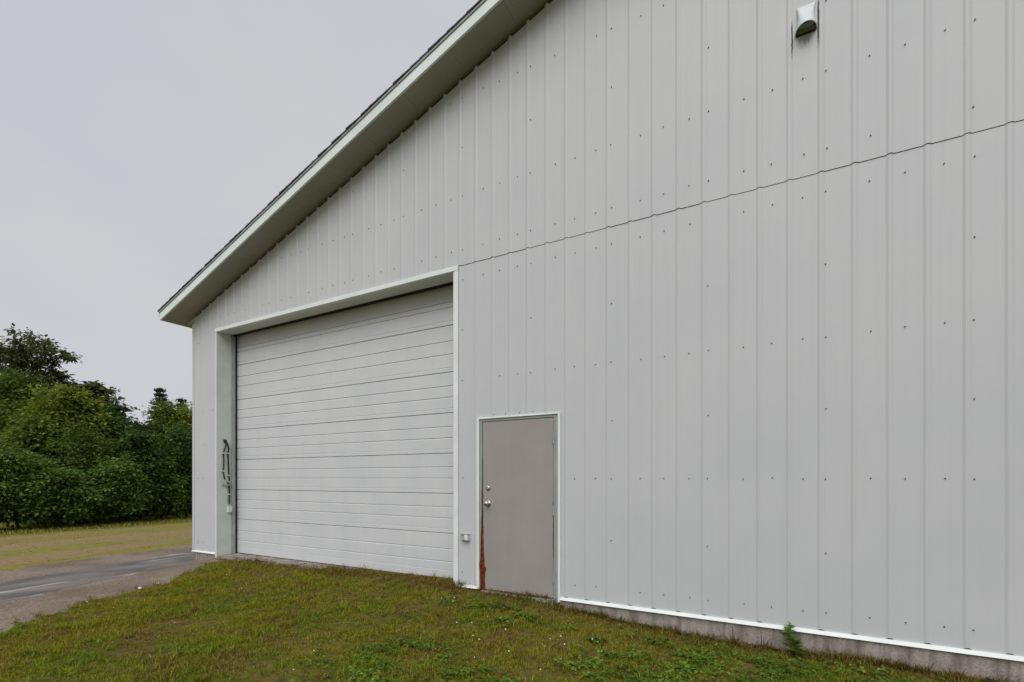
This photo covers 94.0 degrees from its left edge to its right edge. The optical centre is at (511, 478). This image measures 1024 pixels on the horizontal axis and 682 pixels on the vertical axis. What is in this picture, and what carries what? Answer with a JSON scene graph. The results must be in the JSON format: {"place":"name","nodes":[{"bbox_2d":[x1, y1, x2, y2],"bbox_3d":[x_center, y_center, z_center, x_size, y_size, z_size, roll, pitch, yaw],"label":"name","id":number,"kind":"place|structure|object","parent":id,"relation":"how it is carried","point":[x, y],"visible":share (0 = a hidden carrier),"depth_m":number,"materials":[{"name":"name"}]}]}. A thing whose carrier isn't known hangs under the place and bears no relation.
{"place":"outdoors","nodes":[
{"label":"outdoors","id":0,"kind":"place"},
{"bbox_2d":[0,551,197,602],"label":"asphalt driveway","id":1,"kind":"structure","parent":0,"point":[24,588],"depth_m":7.23,"materials":[{"name":"grey asphalt"}]},
{"bbox_2d":[0,0,478,424],"label":"sky","id":2,"kind":"structure","parent":0,"point":[138,138],"materials":[{"name":"grey"}]},
{"bbox_2d":[1,561,943,681],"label":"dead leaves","id":3,"kind":"object","parent":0,"point":[452,657],"visible":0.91,"depth_m":4.77,"materials":[{"name":"brown plant"}]},
{"bbox_2d":[0,511,954,681],"bbox_3d":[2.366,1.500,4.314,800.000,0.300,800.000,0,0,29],"label":"ground","id":4,"kind":"structure","parent":0,"point":[123,543],"depth_m":4.76,"materials":[{"name":"green plant"}]},
{"bbox_2d":[0,436,31,522],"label":"shrub","id":5,"kind":"object","parent":4,"relation":"on","point":[4,494],"visible":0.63,"depth_m":14.46,"materials":[{"name":"green plant"}]},
{"bbox_2d":[0,365,51,440],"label":"broadleaf tree","id":6,"kind":"object","parent":4,"relation":"on","point":[9,384],"visible":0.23,"depth_m":18.58,"materials":[{"name":"green plant"}]},
{"bbox_2d":[0,444,62,528],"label":"shrub","id":7,"kind":"object","parent":4,"relation":"on","point":[23,459],"visible":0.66,"depth_m":14.68,"materials":[{"name":"green plant"}]},
{"bbox_2d":[0,407,77,523],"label":"shrub","id":8,"kind":"object","parent":4,"relation":"on","point":[39,425],"visible":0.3,"depth_m":16.71,"materials":[{"name":"green plant"}]},
{"bbox_2d":[0,323,82,403],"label":"tall tree","id":9,"kind":"object","parent":4,"relation":"on","point":[22,357],"visible":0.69,"depth_m":21.39,"materials":[{"name":"green plant"}]},
{"bbox_2d":[6,457,115,528],"bbox_3d":[-14.801,0.511,15.428,3.092,2.389,2.473,0,0,29],"label":"shrub","id":10,"kind":"object","parent":4,"relation":"on","point":[76,497],"visible":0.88,"depth_m":15.21,"materials":[{"name":"green plant"}]},
{"bbox_2d":[0,381,121,521],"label":"broadleaf tree","id":11,"kind":"object","parent":4,"relation":"on","point":[68,400],"visible":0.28,"depth_m":17.80,"materials":[{"name":"green plant"}]},
{"bbox_2d":[46,417,123,524],"bbox_3d":[-15.365,-0.208,17.117,2.947,3.825,2.713,0,0,29],"label":"shrub","id":12,"kind":"object","parent":4,"relation":"on","point":[83,453],"visible":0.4,"depth_m":16.75,"materials":[{"name":"green plant"}]},
{"bbox_2d":[0,516,191,565],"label":"field grass","id":13,"kind":"structure","parent":4,"relation":"on","point":[66,527],"depth_m":15.66,"materials":[{"name":"green plant"}]},
{"bbox_2d":[72,380,125,413],"bbox_3d":[-17.279,-1.195,19.893,2.175,5.814,1.607,0,0,29],"label":"slender tree","id":14,"kind":"object","parent":4,"relation":"on","point":[100,389],"visible":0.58,"depth_m":19.82,"materials":[{"name":"green plant"}]},
{"bbox_2d":[59,399,146,520],"bbox_3d":[-16.354,-0.739,18.780,3.416,4.912,3.352,0,0,29],"label":"broadleaf tree","id":15,"kind":"object","parent":4,"relation":"on","point":[122,422],"visible":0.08,"depth_m":18.77,"materials":[{"name":"green plant"}]},
{"bbox_2d":[0,544,222,632],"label":"gravel verge","id":16,"kind":"structure","parent":4,"relation":"on","point":[25,608],"depth_m":6.88,"materials":[{"name":"grey gravel"}]},
{"bbox_2d":[80,451,156,523],"bbox_3d":[-14.323,0.354,17.196,2.546,2.697,2.544,0,0,-24],"label":"shrub","id":17,"kind":"object","parent":4,"relation":"on","point":[129,483],"visible":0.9,"depth_m":16.77,"materials":[{"name":"green plant"}]},
{"bbox_2d":[104,404,137,416],"bbox_3d":[-17.050,-0.777,20.414,1.548,4.966,1.379,0,0,29],"label":"slender tree","id":18,"kind":"object","parent":4,"relation":"on","point":[125,407],"visible":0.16,"depth_m":20.47,"materials":[{"name":"green plant"}]},
{"bbox_2d":[105,427,178,520],"bbox_3d":[-14.318,-0.141,18.197,2.910,3.691,2.374,0,0,29],"label":"shrub","id":19,"kind":"object","parent":4,"relation":"on","point":[144,449],"visible":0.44,"depth_m":18.07,"materials":[{"name":"green plant"}]},
{"bbox_2d":[124,416,164,515],"bbox_3d":[-16.620,-0.484,20.966,3.245,4.393,3.198,0,0,29],"label":"broadleaf tree","id":20,"kind":"object","parent":4,"relation":"on","point":[141,428],"visible":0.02,"depth_m":20.77,"materials":[{"name":"green plant"}]},
{"bbox_2d":[144,387,169,427],"bbox_3d":[-17.378,-1.401,23.424,3.317,6.202,3.355,0,0,29],"label":"spruce tree","id":21,"kind":"object","parent":4,"relation":"on","point":[158,393],"visible":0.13,"depth_m":23.38,"materials":[{"name":"green plant"}]},
{"bbox_2d":[138,454,191,518],"bbox_3d":[-13.931,0.355,18.695,3.030,2.697,2.329,0,0,29],"label":"shrub","id":22,"kind":"object","parent":4,"relation":"on","point":[179,483],"visible":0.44,"depth_m":18.49,"materials":[{"name":"green plant"}]},
{"bbox_2d":[139,398,191,514],"bbox_3d":[-15.461,-0.953,21.346,3.184,5.329,3.027,0,0,29],"label":"broadleaf tree","id":23,"kind":"object","parent":4,"relation":"on","point":[161,417],"visible":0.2,"depth_m":21.05,"materials":[{"name":"green plant"}]},
{"bbox_2d":[155,400,191,513],"bbox_3d":[-14.821,-1.006,21.998,2.990,5.447,3.069,0,0,29],"label":"broadleaf tree","id":24,"kind":"object","parent":4,"relation":"on","point":[187,412],"visible":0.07,"depth_m":21.52,"materials":[{"name":"green plant"}]},
{"bbox_2d":[156,419,191,518],"bbox_3d":[-13.405,-0.363,19.379,3.099,4.131,2.231,0,0,13],"label":"broadleaf tree","id":25,"kind":"object","parent":4,"relation":"on","point":[179,437],"visible":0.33,"depth_m":19.13,"materials":[{"name":"green plant"}]},
{"bbox_2d":[175,398,189,414],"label":"spruce tree","id":26,"kind":"object","parent":4,"relation":"on","point":[181,400],"visible":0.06,"depth_m":23.91,"materials":[{"name":"green plant"}]},
{"bbox_2d":[86,574,601,669],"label":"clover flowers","id":27,"kind":"object","parent":4,"relation":"on","point":[456,622],"visible":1,"depth_m":4.44,"materials":[{"name":"white plant"}]},
{"bbox_2d":[0,567,944,681],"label":"clover cover","id":28,"kind":"object","parent":4,"relation":"on","point":[708,657],"visible":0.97,"depth_m":3.91,"materials":[{"name":"green plant"}]},
{"bbox_2d":[157,0,1023,681],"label":"steel building","id":29,"kind":"structure","parent":4,"relation":"on","point":[703,316],"depth_m":4.78,"materials":[{"name":"white metal"}]},
{"bbox_2d":[222,481,229,485],"bbox_3d":[-5.126,0.090,8.563,0.073,0.090,0.112,0,0,29],"label":"door control box","id":30,"kind":"object","parent":29,"relation":"attached to","point":[226,483],"visible":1,"depth_m":8.55,"materials":[{"name":"grey plastic"}]},
{"bbox_2d":[222,439,230,504],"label":"black cables","id":31,"kind":"object","parent":29,"relation":"attached to","point":[227,453],"visible":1,"depth_m":8.61,"materials":[{"name":"plastic"}]},
{"bbox_2d":[227,506,231,511],"bbox_3d":[-5.096,0.560,8.619,0.072,0.110,0.072,0,0,29],"label":"switch box","id":32,"kind":"object","parent":29,"relation":"attached to","point":[229,508],"visible":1,"depth_m":8.59,"materials":[{"name":"plastic"}]},
{"bbox_2d":[231,282,452,577],"bbox_3d":[-2.802,-0.739,7.528,5.205,4.222,0.194,0,0,29],"label":"garage door","id":33,"kind":"structure","parent":29,"relation":"in","point":[342,419],"depth_m":7.37,"materials":[{"name":"metal"}]},
{"bbox_2d":[461,533,469,540],"bbox_3d":[-0.581,0.727,5.892,0.118,0.082,0.064,0,0,29],"label":"outdoor outlet","id":34,"kind":"object","parent":29,"relation":"attached to","point":[465,537],"visible":1,"depth_m":5.86,"materials":[{"name":"grey plastic"}]},
{"bbox_2d":[479,417,554,598],"bbox_3d":[0.037,0.354,5.573,1.003,2.072,0.122,0,0,29],"label":"entry door","id":35,"kind":"structure","parent":29,"relation":"in","point":[517,543],"depth_m":5.56,"materials":[{"name":"beige paint"}]},
{"bbox_2d":[795,2,816,37],"bbox_3d":[2.548,-4.018,4.134,0.168,0.245,0.124,0,0,29],"label":"exhaust vent","id":36,"kind":"object","parent":29,"relation":"attached to","point":[805,13],"visible":1,"depth_m":4.14,"materials":[{"name":"white plastic"}]},
{"bbox_2d":[779,621,799,654],"bbox_3d":[2.429,1.411,4.181,0.144,0.302,0.135,0,0,-15],"label":"weed plant","id":37,"kind":"object","parent":4,"relation":"on","point":[787,631],"visible":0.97,"depth_m":4.18,"materials":[{"name":"green plant"}]},
{"bbox_2d":[786,637,804,657],"bbox_3d":[2.466,1.472,4.130,0.142,0.182,0.147,0,0,-18],"label":"weed plant","id":38,"kind":"object","parent":4,"relation":"on","point":[796,649],"visible":0.98,"depth_m":4.13,"materials":[{"name":"green plant"}]},
{"bbox_2d":[0,555,1018,681],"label":"lawn grass","id":39,"kind":"structure","parent":0,"point":[142,619],"depth_m":4.51,"materials":[{"name":"green plant"}]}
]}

